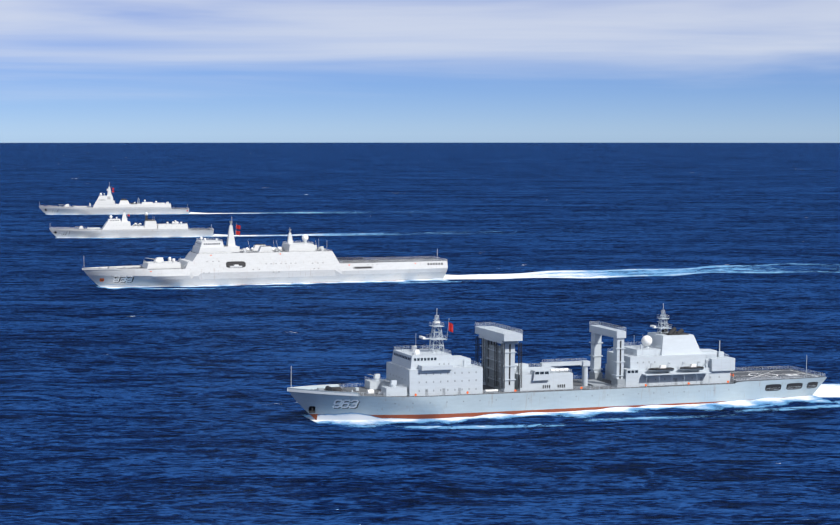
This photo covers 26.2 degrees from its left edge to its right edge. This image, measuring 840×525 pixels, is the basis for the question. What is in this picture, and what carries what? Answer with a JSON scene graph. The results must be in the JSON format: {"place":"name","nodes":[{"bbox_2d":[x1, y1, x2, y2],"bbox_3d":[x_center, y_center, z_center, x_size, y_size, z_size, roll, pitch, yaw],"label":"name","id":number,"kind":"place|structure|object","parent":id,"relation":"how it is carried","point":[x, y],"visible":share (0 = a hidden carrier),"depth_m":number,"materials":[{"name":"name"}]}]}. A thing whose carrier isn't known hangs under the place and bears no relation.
{"place":"outdoors","nodes":[
{"label":"outdoors","id":0,"kind":"place"},
{"bbox_2d":[0,143,839,524],"bbox_3d":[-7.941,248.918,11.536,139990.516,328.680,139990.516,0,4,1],"label":"sea","id":1,"kind":"structure","parent":0,"point":[162,405],"depth_m":800.87,"materials":[{"name":"liquid"}]},
{"bbox_2d":[39,186,188,213],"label":"warship","id":2,"kind":"object","parent":1,"relation":"on","point":[104,204],"visible":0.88,"depth_m":1912.24,"materials":[{"name":"white metal"}]},
{"bbox_2d":[49,210,213,237],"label":"frigate","id":3,"kind":"object","parent":1,"relation":"on","point":[116,227],"visible":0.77,"depth_m":1483.94,"materials":[{"name":"white metal"}]},
{"bbox_2d":[45,211,438,214],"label":"wake","id":4,"kind":"object","parent":1,"relation":"on","point":[207,213],"visible":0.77,"depth_m":1931.95,"materials":[{"name":"liquid"}]},
{"bbox_2d":[82,221,447,286],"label":"amphibious transport ship","id":5,"kind":"object","parent":1,"relation":"on","point":[204,261],"visible":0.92,"depth_m":1021.24,"materials":[{"name":"white metal"}]},
{"bbox_2d":[57,231,514,238],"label":"wake","id":6,"kind":"object","parent":1,"relation":"on","point":[336,234],"visible":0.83,"depth_m":1511.67,"materials":[{"name":"liquid"}]},
{"bbox_2d":[96,263,839,288],"bbox_3d":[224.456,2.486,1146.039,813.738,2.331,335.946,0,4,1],"label":"wake","id":7,"kind":"object","parent":1,"relation":"on","point":[588,274],"visible":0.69,"depth_m":1083.58,"materials":[{"name":"liquid"}]},
{"bbox_2d":[287,303,826,419],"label":"replenishment ship","id":8,"kind":"object","parent":1,"relation":"on","point":[665,366],"visible":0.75,"depth_m":553.64,"materials":[{"name":"grey metal"}]},
{"bbox_2d":[304,384,839,428],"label":"wake","id":9,"kind":"object","parent":1,"relation":"on","point":[362,420],"visible":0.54,"depth_m":547.27,"materials":[{"name":"liquid"}]},
{"bbox_2d":[0,0,839,142],"label":"sky","id":10,"kind":"structure","parent":0,"point":[72,71],"materials":[{"name":"blue"}]}
]}

